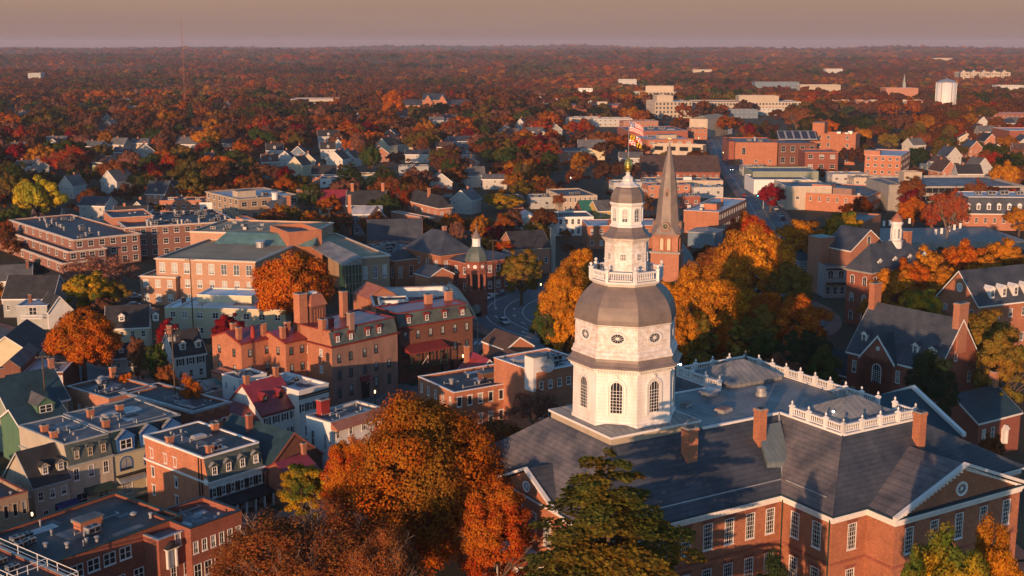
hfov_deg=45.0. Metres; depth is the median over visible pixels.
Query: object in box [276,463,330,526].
tree
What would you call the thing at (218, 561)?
tree
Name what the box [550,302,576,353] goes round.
tree
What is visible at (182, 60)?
radio mast
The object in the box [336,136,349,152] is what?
house
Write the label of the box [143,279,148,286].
window
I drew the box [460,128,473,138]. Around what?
tree
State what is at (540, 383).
window
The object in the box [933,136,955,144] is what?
tree
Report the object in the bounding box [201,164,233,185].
tree
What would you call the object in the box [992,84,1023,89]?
building
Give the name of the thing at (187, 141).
house
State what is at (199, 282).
window
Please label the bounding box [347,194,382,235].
gothic house
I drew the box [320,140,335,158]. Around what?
house
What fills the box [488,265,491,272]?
window
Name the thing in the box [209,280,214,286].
window
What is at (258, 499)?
window
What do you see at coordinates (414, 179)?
tree
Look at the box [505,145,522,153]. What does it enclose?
tree
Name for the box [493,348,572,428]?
brick hall
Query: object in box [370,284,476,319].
roof
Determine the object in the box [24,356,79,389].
brick flat shop
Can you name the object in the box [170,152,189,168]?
tree
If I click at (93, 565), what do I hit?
window
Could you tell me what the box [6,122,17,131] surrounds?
tree
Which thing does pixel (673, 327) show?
oval window
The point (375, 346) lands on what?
window
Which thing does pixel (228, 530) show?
window
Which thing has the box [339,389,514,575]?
tree
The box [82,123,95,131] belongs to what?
tree
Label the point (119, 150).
house
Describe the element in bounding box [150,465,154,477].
window
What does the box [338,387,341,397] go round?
window
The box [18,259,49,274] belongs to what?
tree
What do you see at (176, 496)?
window
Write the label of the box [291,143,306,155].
house
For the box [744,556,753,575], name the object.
window
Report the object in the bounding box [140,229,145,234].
window
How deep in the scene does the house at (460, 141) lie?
830.05 m
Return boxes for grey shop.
[792,251,807,270]
[817,262,846,297]
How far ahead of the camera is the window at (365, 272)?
343.54 m
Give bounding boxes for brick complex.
[722,137,777,165]
[768,131,817,165]
[798,149,838,170]
[810,121,859,164]
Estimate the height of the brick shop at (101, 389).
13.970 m
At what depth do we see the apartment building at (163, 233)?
418.51 m
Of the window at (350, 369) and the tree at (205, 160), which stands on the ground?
the tree at (205, 160)
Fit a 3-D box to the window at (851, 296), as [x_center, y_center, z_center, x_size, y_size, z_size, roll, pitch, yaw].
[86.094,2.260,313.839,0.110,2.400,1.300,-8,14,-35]
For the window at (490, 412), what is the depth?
225.63 m
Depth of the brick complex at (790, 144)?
722.17 m
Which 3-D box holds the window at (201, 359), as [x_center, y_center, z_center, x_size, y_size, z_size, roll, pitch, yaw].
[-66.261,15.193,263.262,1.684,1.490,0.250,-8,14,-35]
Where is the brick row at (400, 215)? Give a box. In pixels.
[391,211,434,221]
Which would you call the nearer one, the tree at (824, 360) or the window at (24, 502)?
the window at (24, 502)
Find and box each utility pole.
[35,355,48,390]
[164,327,178,394]
[185,258,194,327]
[489,240,496,292]
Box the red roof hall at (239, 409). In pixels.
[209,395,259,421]
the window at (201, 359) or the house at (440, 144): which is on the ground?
the house at (440, 144)
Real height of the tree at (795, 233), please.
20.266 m
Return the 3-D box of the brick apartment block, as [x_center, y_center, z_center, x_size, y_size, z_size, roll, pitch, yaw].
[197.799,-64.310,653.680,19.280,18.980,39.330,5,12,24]
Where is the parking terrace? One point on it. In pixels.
(979, 237)
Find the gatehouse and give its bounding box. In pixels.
[935,370,1022,452]
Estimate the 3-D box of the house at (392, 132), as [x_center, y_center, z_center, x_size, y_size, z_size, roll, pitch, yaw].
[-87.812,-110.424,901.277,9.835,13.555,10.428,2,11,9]
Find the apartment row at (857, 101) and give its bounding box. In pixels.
[832,100,926,112]
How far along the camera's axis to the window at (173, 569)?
154.36 m
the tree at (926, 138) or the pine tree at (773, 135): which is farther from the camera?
the pine tree at (773, 135)
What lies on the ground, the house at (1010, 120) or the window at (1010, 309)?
the house at (1010, 120)
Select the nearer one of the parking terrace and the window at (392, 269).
the window at (392, 269)
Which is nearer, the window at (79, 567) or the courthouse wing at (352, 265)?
the window at (79, 567)
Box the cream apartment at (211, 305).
[164,287,291,337]
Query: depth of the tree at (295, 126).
876.61 m
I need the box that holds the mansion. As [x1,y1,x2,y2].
[846,281,978,400]
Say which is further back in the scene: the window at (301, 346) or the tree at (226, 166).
the tree at (226, 166)
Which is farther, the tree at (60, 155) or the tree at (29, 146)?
the tree at (29, 146)
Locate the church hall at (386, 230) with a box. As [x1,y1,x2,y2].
[367,219,422,243]
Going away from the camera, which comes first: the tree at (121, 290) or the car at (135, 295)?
the tree at (121, 290)
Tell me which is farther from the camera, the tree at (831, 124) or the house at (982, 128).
the tree at (831, 124)
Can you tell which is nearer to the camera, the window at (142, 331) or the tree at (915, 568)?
the tree at (915, 568)
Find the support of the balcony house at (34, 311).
on the ground
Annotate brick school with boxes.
[265,192,301,220]
[805,182,880,212]
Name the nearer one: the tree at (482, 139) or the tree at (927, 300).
the tree at (927, 300)
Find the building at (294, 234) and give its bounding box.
[270,223,322,271]
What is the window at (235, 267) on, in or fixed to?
in the courthouse
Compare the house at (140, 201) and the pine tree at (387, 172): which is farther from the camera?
the pine tree at (387, 172)
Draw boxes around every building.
[0,214,141,272]
[0,477,29,528]
[0,491,182,575]
[0,538,78,575]
[18,415,114,502]
[28,73,44,78]
[63,397,181,497]
[103,209,232,257]
[129,511,186,575]
[143,421,275,513]
[152,496,241,575]
[159,196,205,211]
[175,377,222,397]
[199,199,211,209]
[204,187,303,218]
[221,368,266,398]
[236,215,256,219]
[270,223,322,271]
[291,98,338,103]
[320,175,365,187]
[342,172,377,180]
[367,241,409,253]
[398,164,428,175]
[403,93,468,110]
[418,364,503,427]
[493,194,523,208]
[527,193,553,208]
[546,188,596,210]
[563,116,597,124]
[578,88,592,91]
[582,219,653,248]
[591,117,632,126]
[609,179,653,190]
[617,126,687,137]
[618,79,636,84]
[619,119,657,125]
[634,134,692,153]
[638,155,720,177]
[641,176,722,186]
[642,182,690,197]
[678,193,699,207]
[683,197,746,232]
[687,127,706,139]
[687,227,724,247]
[690,184,722,197]
[692,69,711,72]
[728,109,757,117]
[739,164,768,175]
[743,167,818,184]
[744,174,810,193]
[752,81,799,88]
[758,108,783,114]
[774,180,831,209]
[796,84,840,91]
[823,68,842,73]
[825,171,867,183]
[847,175,877,184]
[880,87,917,97]
[950,190,1023,230]
[954,70,1010,78]
[984,112,1023,121]
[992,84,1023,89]
[992,127,1023,149]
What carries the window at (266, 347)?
in the hotel
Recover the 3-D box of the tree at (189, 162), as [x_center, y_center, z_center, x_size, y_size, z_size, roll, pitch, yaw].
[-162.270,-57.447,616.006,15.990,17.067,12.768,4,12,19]
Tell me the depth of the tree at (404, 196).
486.04 m
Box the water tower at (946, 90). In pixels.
[935,78,956,104]
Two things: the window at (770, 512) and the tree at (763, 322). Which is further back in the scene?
the tree at (763, 322)
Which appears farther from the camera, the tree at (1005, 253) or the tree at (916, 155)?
the tree at (916, 155)
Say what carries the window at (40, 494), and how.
in the gabled house at (40, 474)
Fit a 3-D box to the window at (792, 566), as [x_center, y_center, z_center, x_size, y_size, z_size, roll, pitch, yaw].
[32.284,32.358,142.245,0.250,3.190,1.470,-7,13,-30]
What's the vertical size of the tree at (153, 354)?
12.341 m
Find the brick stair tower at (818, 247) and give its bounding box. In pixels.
[807,234,834,292]
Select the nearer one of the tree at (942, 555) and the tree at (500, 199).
the tree at (942, 555)
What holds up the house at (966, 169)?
on the ground
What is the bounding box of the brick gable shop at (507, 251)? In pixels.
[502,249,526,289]
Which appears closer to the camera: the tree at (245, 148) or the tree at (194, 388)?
the tree at (194, 388)
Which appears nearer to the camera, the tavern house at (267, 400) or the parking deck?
the tavern house at (267, 400)
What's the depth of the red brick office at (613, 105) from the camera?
1182.24 m
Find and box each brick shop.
[66,366,156,411]
[118,382,231,424]
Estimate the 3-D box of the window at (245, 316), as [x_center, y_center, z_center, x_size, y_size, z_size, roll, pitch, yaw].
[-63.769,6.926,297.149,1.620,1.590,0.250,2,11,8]
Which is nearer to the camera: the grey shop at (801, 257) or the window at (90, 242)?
the grey shop at (801, 257)
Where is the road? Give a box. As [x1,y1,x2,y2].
[0,135,1015,568]
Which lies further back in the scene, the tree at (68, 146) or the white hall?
the white hall
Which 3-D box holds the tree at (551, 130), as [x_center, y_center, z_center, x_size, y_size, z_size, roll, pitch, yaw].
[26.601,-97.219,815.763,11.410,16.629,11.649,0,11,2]
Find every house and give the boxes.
[0,260,33,303]
[0,319,54,366]
[0,357,70,452]
[0,391,67,459]
[1,275,67,316]
[1,342,39,374]
[2,442,80,519]
[9,106,20,114]
[15,158,33,173]
[16,293,48,328]
[18,110,28,115]
[30,156,49,172]
[31,208,64,216]
[41,291,73,329]
[46,134,66,140]
[50,136,60,142]
[58,172,86,198]
[77,193,117,220]
[85,139,109,152]
[91,153,115,168]
[98,122,109,130]
[99,168,132,193]
[101,113,110,123]
[103,118,117,124]
[104,304,158,351]
[110,136,131,149]
[110,342,136,372]
[112,145,134,159]
[113,203,148,211]
[131,137,150,149]
[134,196,153,211]
[135,141,153,157]
[145,178,175,206]
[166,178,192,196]
[176,135,198,147]
[204,150,214,158]
[214,413,323,502]
[222,137,237,150]
[229,365,294,431]
[256,372,329,438]
[260,152,278,165]
[263,441,318,504]
[265,141,283,154]
[278,148,294,165]
[287,153,312,175]
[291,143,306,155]
[305,151,315,164]
[306,397,385,474]
[311,163,336,183]
[317,128,338,147]
[318,189,347,216]
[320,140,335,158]
[325,148,350,169]
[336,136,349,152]
[346,148,361,166]
[346,183,385,209]
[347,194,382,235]
[352,281,397,310]
[366,206,386,220]
[375,135,397,153]
[376,144,389,161]
[383,127,398,138]
[395,136,411,151]
[397,111,407,117]
[404,147,429,162]
[406,187,452,229]
[429,115,443,123]
[429,169,452,196]
[435,140,452,150]
[442,113,456,120]
[445,134,469,149]
[449,186,482,214]
[458,345,493,368]
[460,148,476,158]
[464,164,484,187]
[469,155,479,165]
[481,328,534,356]
[482,172,507,188]
[484,137,1023,575]
[486,348,517,362]
[498,123,511,131]
[503,126,518,135]
[515,117,524,130]
[526,126,544,132]
[547,122,562,133]
[557,146,580,162]
[574,200,592,214]
[577,138,604,159]
[589,200,610,218]
[618,150,642,164]
[901,136,926,149]
[919,154,947,169]
[927,157,953,174]
[936,144,962,163]
[951,162,983,174]
[957,131,968,144]
[961,138,981,157]
[966,154,992,174]
[969,122,984,133]
[973,115,987,125]
[974,124,993,134]
[976,131,996,146]
[995,117,1015,124]
[1006,116,1019,121]
[1010,141,1023,153]
[1016,133,1023,142]
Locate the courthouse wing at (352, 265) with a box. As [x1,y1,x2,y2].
[312,233,391,301]
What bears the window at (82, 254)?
in the apartment building at (55, 242)
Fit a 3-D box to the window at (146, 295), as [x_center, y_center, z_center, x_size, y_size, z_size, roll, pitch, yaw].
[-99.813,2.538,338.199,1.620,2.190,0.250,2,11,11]
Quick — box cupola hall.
[843,205,926,325]
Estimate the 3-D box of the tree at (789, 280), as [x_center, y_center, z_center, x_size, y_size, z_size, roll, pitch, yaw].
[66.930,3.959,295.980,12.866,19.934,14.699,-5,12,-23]
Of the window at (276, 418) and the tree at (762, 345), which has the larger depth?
the tree at (762, 345)
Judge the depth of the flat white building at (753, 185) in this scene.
588.46 m
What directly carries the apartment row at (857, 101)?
on the ground
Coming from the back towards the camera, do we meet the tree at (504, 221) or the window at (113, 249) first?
the tree at (504, 221)
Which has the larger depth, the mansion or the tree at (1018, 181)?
the tree at (1018, 181)
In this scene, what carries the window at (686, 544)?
in the state house at (744, 464)
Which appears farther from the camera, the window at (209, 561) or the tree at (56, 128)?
the tree at (56, 128)
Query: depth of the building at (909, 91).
1530.37 m
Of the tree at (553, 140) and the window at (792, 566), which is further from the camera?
the tree at (553, 140)
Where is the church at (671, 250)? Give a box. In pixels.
[649,140,699,291]
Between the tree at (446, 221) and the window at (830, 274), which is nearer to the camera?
the window at (830, 274)
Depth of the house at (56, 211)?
483.96 m
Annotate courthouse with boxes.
[138,219,334,304]
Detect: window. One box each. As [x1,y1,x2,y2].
[2,504,9,519]
[12,502,18,517]
[21,499,27,514]
[29,307,36,315]
[38,491,44,502]
[49,488,55,498]
[61,485,66,495]
[70,253,76,259]
[70,563,84,575]
[73,468,79,481]
[76,492,87,502]
[77,241,82,247]
[80,252,85,258]
[87,556,100,573]
[88,240,93,245]
[88,464,94,477]
[98,490,109,496]
[99,239,104,244]
[99,250,103,256]
[103,460,109,473]
[103,551,116,567]
[110,237,115,243]
[111,247,116,253]
[119,545,131,561]
[120,456,132,471]
[121,236,126,242]
[122,246,126,251]
[122,482,133,494]
[132,235,137,241]
[132,245,137,250]
[133,254,138,260]
[134,566,143,575]
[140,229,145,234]
[141,239,146,244]
[141,330,145,336]
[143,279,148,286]
[144,293,149,300]
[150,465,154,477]
[151,483,155,495]
[152,228,156,233]
[152,239,157,244]
[153,249,158,254]
[155,280,160,287]
[156,294,161,301]
[159,262,165,272]
[163,238,168,243]
[167,280,172,287]
[168,294,172,301]
[170,311,175,317]
[171,263,177,273]
[171,566,176,575]
[173,476,177,488]
[174,237,179,242]
[174,494,178,504]
[174,531,181,546]
[176,359,183,365]
[181,312,187,317]
[184,263,189,273]
[184,562,186,575]
[185,279,189,287]
[187,357,194,364]
[193,541,199,554]
[194,562,201,575]
[196,263,202,274]
[197,280,202,287]
[197,312,202,318]
[197,356,204,362]
[198,327,203,333]
[199,368,202,375]
[202,537,207,551]
[204,558,212,575]
[208,264,214,274]
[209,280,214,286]
[210,487,218,498]
[210,534,215,547]
[212,313,218,318]
[219,484,227,495]
[219,531,224,544]
[221,264,226,275]
[222,281,226,287]
[227,528,232,541]
[229,481,237,492]
[233,265,239,275]
[234,281,239,287]
[238,478,246,489]
[243,314,249,319]
[246,265,251,275]
[247,476,255,486]
[248,349,252,357]
[253,497,259,505]
[256,473,263,483]
[259,314,264,320]
[264,417,270,424]
[265,345,268,353]
[273,415,279,423]
[275,315,280,320]
[281,412,287,420]
[289,347,293,355]
[290,364,294,372]
[290,411,293,418]
[299,403,306,412]
[300,344,303,352]
[300,362,304,369]
[307,401,313,410]
[311,430,314,445]
[319,349,322,356]
[323,433,327,450]
[336,431,340,439]
[337,354,341,363]
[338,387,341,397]
[349,368,352,376]
[349,384,353,394]
[349,427,352,435]
[363,266,367,279]
[363,364,366,373]
[373,265,376,278]
[374,344,377,353]
[374,362,377,370]
[375,377,378,386]
[383,264,386,277]
[387,358,390,367]
[387,373,390,383]
[391,267,393,277]
[398,267,402,277]
[409,265,412,276]
[416,330,419,338]
[441,326,444,334]
[450,359,454,369]
[453,324,456,332]
[453,341,456,349]
[456,396,462,407]
[465,322,468,330]
[467,394,472,405]
[477,392,483,403]
[478,412,483,423]
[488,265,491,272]
[488,281,491,288]
[488,390,493,401]
[488,410,493,419]
[498,388,503,399]
[498,408,503,419]
[523,481,529,491]
[529,510,536,540]
[539,381,543,389]
[543,521,550,548]
[548,379,552,388]
[557,378,561,386]
[567,376,570,384]
[580,327,590,339]
[580,375,587,407]
[606,252,611,261]
[609,332,626,345]
[609,381,622,413]
[619,254,626,262]
[636,253,642,262]
[647,331,661,343]
[648,380,659,412]
[654,146,662,150]
[672,324,674,336]
[679,147,687,150]
[681,533,690,556]
[692,147,700,151]
[702,523,712,551]
[702,568,711,575]
[723,562,732,575]
[724,517,734,546]
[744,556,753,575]
[745,512,754,540]
[763,552,772,575]
[765,507,774,535]
[788,555,797,575]
[789,510,799,540]
[810,520,820,550]
[810,565,818,575]
[825,287,829,294]
[827,270,833,277]
[833,287,836,294]
[838,270,844,277]
[840,287,843,294]
[845,567,854,575]
[846,522,856,550]
[848,310,852,319]
[849,292,853,301]
[850,274,854,283]
[851,360,856,372]
[862,276,866,285]
[867,236,870,243]
[871,364,880,383]
[894,370,899,383]
[903,526,913,555]
[926,188,932,192]
[929,519,938,542]
[932,188,938,192]
[954,512,963,540]
[956,481,967,495]
[957,283,962,291]
[967,370,970,381]
[979,505,987,524]
[982,429,985,438]
[991,426,994,437]
[1001,498,1010,525]
[1009,308,1012,316]
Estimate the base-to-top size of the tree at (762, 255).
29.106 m
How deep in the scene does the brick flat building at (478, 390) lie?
225.92 m
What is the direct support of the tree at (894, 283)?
on the ground
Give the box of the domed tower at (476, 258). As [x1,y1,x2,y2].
[465,223,487,316]
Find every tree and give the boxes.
[0,125,12,138]
[0,160,32,178]
[0,168,29,191]
[0,171,18,208]
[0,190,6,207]
[0,203,30,222]
[0,218,12,228]
[0,225,17,245]
[0,282,4,304]
[5,142,30,162]
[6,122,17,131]
[11,125,34,140]
[12,174,68,216]
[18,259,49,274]
[23,144,55,164]
[25,144,35,159]
[30,132,43,143]
[39,147,92,169]
[41,140,52,165]
[41,310,123,381]
[51,126,62,130]
[58,254,143,282]
[62,144,81,153]
[62,270,116,307]
[64,129,78,138]
[65,168,85,179]
[69,134,90,142]
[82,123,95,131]
[90,129,99,140]
[90,297,114,317]
[95,158,137,176]
[96,131,112,143]
[100,279,133,301]
[115,150,139,169]
[118,372,134,382]
[127,336,145,380]
[134,171,154,201]
[136,170,165,189]
[140,161,162,173]
[141,127,160,140]
[141,342,169,383]
[153,129,171,142]
[153,149,171,157]
[155,317,179,342]
[155,364,178,386]
[157,139,170,151]
[158,152,178,173]
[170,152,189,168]
[171,123,178,144]
[174,156,199,168]
[175,125,185,133]
[178,373,204,398]
[187,102,193,125]
[190,127,222,143]
[191,170,200,175]
[194,141,213,156]
[197,155,236,167]
[199,135,217,144]
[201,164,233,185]
[206,526,275,575]
[210,313,244,342]
[213,491,414,575]
[215,160,232,182]
[218,128,237,141]
[222,160,247,181]
[224,149,246,161]
[232,141,252,154]
[232,175,247,185]
[239,171,265,188]
[247,125,265,139]
[249,248,335,327]
[259,131,276,142]
[271,203,290,219]
[276,166,294,178]
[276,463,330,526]
[282,206,302,220]
[287,123,306,136]
[288,133,305,146]
[296,184,323,210]
[300,210,319,217]
[318,434,364,517]
[329,162,367,188]
[337,522,434,575]
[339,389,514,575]
[346,127,364,133]
[346,130,356,139]
[348,133,366,149]
[351,123,366,133]
[358,144,381,171]
[360,180,379,189]
[362,120,377,136]
[366,165,398,181]
[366,193,403,217]
[381,90,406,116]
[390,186,411,211]
[393,184,407,209]
[399,172,421,184]
[401,128,411,134]
[406,179,428,193]
[412,125,426,130]
[414,136,428,148]
[420,215,440,228]
[428,185,454,194]
[437,213,464,235]
[440,157,458,179]
[441,122,454,128]
[447,220,466,239]
[452,478,537,575]
[455,122,467,135]
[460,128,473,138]
[461,123,479,133]
[462,218,470,233]
[464,217,494,224]
[469,216,487,237]
[475,134,493,143]
[476,415,521,443]
[478,123,490,134]
[479,214,492,236]
[482,223,506,241]
[483,192,525,212]
[487,140,501,149]
[489,149,515,171]
[493,241,514,252]
[494,213,515,227]
[497,132,515,141]
[497,248,544,304]
[498,387,560,424]
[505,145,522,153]
[505,209,523,230]
[511,135,524,145]
[511,160,529,191]
[517,138,527,146]
[518,447,707,575]
[521,220,549,233]
[522,158,537,180]
[528,303,562,350]
[532,133,546,143]
[537,259,588,353]
[539,228,549,239]
[540,151,561,178]
[544,128,559,137]
[545,137,559,146]
[546,132,559,143]
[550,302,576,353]
[552,193,567,210]
[563,247,601,284]
[569,152,587,182]
[588,130,615,143]
[608,189,654,210]
[661,281,674,290]
[669,260,750,350]
[675,305,707,372]
[683,313,719,369]
[693,246,717,277]
[698,355,720,368]
[709,221,799,294]
[710,324,754,362]
[721,320,749,360]
[725,211,775,239]
[728,278,758,329]
[740,303,783,344]
[740,330,782,365]
[742,122,756,135]
[743,132,755,136]
[749,291,784,340]
[755,546,789,575]
[757,182,785,211]
[763,261,813,325]
[763,351,799,376]
[769,128,776,138]
[771,292,834,344]
[772,330,810,378]
[775,219,824,253]
[781,107,816,127]
[801,329,836,379]
[803,343,844,388]
[819,118,839,131]
[824,211,865,235]
[855,127,872,140]
[855,292,896,320]
[867,268,918,305]
[877,133,899,147]
[889,257,931,308]
[896,188,923,202]
[896,196,925,227]
[897,175,925,195]
[898,288,944,314]
[900,521,990,575]
[900,543,926,575]
[903,123,916,129]
[903,348,962,418]
[909,147,929,167]
[911,127,926,135]
[913,132,931,146]
[914,121,925,130]
[916,244,948,293]
[920,186,970,238]
[921,211,941,227]
[924,264,957,298]
[930,199,971,226]
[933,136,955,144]
[940,238,995,270]
[941,124,958,137]
[945,212,962,222]
[963,177,988,190]
[966,154,991,162]
[966,254,1002,269]
[966,511,1023,575]
[968,308,1022,381]
[968,329,1023,402]
[978,149,991,155]
[978,433,1005,455]
[986,151,1004,165]
[986,237,1023,265]
[988,159,1023,182]
[1003,206,1023,236]
[1007,148,1023,155]
[1008,151,1023,159]
[1014,172,1023,183]
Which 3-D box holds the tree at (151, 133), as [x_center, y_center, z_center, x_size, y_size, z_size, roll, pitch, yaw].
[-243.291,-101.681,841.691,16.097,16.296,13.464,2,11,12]
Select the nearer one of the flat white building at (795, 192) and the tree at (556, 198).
the tree at (556, 198)
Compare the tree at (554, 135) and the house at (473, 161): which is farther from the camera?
the tree at (554, 135)
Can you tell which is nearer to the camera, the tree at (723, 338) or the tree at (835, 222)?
the tree at (723, 338)
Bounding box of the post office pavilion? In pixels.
[389,249,416,286]
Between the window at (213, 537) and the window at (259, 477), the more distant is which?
the window at (259, 477)
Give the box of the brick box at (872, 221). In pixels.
[856,212,880,237]
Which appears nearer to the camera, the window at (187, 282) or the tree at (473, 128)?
the window at (187, 282)
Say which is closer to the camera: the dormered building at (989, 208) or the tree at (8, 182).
the dormered building at (989, 208)
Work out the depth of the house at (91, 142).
800.73 m
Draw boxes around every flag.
[629,121,643,136]
[629,135,641,149]
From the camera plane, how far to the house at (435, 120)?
1052.33 m
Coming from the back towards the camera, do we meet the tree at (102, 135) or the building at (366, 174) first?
the tree at (102, 135)
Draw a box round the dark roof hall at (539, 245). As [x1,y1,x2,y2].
[499,227,555,272]
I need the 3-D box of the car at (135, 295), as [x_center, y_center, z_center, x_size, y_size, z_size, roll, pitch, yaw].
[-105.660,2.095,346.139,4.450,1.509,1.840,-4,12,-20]
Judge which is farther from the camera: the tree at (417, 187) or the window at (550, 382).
the tree at (417, 187)
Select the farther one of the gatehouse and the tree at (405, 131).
the tree at (405, 131)
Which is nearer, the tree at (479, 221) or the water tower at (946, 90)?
the tree at (479, 221)
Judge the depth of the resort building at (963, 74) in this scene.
2390.81 m
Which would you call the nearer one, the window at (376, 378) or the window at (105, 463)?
the window at (105, 463)
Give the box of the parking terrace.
[880,227,1023,250]
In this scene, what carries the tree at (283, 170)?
on the ground
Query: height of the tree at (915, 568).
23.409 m
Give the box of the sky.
[0,0,1023,48]
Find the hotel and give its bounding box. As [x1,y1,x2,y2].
[210,290,400,406]
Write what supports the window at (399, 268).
in the post office pavilion
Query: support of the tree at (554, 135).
on the ground
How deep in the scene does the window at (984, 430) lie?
211.16 m
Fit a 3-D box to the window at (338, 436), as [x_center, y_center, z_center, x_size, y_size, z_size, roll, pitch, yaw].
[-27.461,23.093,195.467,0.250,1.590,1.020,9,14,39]
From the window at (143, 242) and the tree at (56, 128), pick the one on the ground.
the tree at (56, 128)
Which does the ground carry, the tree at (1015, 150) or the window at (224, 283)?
the tree at (1015, 150)
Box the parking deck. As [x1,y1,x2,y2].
[866,170,1023,211]
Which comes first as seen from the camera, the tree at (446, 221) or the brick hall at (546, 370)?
the brick hall at (546, 370)
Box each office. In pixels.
[403,225,509,294]
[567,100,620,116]
[633,86,677,105]
[646,95,691,117]
[689,100,738,115]
[735,95,800,109]
[932,58,952,59]
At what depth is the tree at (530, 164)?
606.82 m
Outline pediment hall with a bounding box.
[935,264,1023,345]
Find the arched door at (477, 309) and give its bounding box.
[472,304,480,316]
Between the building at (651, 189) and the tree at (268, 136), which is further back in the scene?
the tree at (268, 136)
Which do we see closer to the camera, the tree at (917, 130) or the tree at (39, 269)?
the tree at (39, 269)
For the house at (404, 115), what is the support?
on the ground
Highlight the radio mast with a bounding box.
[180,20,185,99]
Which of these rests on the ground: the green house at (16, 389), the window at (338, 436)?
the green house at (16, 389)
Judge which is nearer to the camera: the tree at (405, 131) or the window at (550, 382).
the window at (550, 382)
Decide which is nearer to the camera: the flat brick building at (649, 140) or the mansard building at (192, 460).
the mansard building at (192, 460)
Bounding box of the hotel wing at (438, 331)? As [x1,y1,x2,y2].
[375,290,474,385]
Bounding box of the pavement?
[0,135,1023,575]
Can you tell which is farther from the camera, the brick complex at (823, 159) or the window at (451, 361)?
the brick complex at (823, 159)
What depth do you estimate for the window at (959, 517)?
141.02 m
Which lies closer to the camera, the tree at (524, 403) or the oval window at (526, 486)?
the oval window at (526, 486)
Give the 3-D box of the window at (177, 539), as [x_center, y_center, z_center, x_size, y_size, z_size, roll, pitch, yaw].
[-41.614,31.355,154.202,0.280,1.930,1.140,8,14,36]
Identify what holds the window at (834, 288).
in the grey shop at (831, 281)
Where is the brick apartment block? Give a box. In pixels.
[864,149,909,174]
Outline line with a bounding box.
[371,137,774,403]
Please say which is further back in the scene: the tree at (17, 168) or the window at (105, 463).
the tree at (17, 168)
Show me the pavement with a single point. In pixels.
(834, 325)
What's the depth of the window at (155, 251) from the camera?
413.48 m
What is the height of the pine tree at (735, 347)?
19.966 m
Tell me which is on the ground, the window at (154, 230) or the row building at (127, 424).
the row building at (127, 424)
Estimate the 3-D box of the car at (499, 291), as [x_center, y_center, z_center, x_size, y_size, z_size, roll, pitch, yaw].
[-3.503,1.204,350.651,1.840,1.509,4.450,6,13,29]
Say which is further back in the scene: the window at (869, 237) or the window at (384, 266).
the window at (869, 237)
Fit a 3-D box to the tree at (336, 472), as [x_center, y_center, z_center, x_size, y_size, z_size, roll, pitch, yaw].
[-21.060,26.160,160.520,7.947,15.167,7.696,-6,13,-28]
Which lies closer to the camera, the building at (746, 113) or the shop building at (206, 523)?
the shop building at (206, 523)
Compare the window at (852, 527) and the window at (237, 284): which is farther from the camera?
the window at (237, 284)
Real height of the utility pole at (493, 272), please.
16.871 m
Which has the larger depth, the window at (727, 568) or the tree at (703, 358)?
the tree at (703, 358)
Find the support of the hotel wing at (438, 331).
on the ground
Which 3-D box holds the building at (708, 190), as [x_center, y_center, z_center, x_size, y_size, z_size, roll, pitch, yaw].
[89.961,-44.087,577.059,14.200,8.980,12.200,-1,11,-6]
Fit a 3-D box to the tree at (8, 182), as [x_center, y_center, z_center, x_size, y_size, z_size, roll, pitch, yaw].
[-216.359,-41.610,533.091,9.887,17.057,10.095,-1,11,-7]
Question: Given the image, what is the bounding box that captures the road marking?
[473,141,783,344]
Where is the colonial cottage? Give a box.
[161,324,206,380]
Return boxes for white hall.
[689,113,731,137]
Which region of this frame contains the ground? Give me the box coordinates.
[0,45,1023,575]
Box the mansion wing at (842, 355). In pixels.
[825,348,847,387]
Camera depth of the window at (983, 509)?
142.93 m
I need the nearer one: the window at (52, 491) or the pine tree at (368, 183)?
the window at (52, 491)
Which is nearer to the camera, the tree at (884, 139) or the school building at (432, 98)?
the tree at (884, 139)
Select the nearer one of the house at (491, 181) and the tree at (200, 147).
the house at (491, 181)
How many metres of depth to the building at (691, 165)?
648.49 m
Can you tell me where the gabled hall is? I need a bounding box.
[829,225,882,295]
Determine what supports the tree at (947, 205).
on the ground
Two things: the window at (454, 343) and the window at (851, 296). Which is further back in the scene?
the window at (851, 296)
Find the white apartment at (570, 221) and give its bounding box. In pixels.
[515,209,593,235]
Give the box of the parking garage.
[653,143,706,154]
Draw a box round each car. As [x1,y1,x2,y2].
[125,301,141,304]
[126,292,140,298]
[487,293,494,299]
[493,289,505,295]
[498,317,509,324]
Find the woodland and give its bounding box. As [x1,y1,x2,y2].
[0,43,1023,318]
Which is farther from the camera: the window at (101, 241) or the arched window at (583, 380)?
the window at (101, 241)
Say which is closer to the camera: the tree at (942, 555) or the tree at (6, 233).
the tree at (942, 555)
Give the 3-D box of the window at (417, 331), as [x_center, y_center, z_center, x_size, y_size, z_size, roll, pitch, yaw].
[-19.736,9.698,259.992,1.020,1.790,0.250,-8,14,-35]
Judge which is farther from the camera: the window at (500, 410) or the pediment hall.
the pediment hall
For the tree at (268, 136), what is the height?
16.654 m
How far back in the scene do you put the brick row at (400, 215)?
463.33 m
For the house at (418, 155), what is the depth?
742.05 m
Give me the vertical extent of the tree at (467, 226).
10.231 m
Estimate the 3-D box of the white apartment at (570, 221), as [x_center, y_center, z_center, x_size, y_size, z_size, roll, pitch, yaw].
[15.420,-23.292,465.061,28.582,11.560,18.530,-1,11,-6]
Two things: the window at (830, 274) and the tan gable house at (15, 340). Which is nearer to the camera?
the tan gable house at (15, 340)

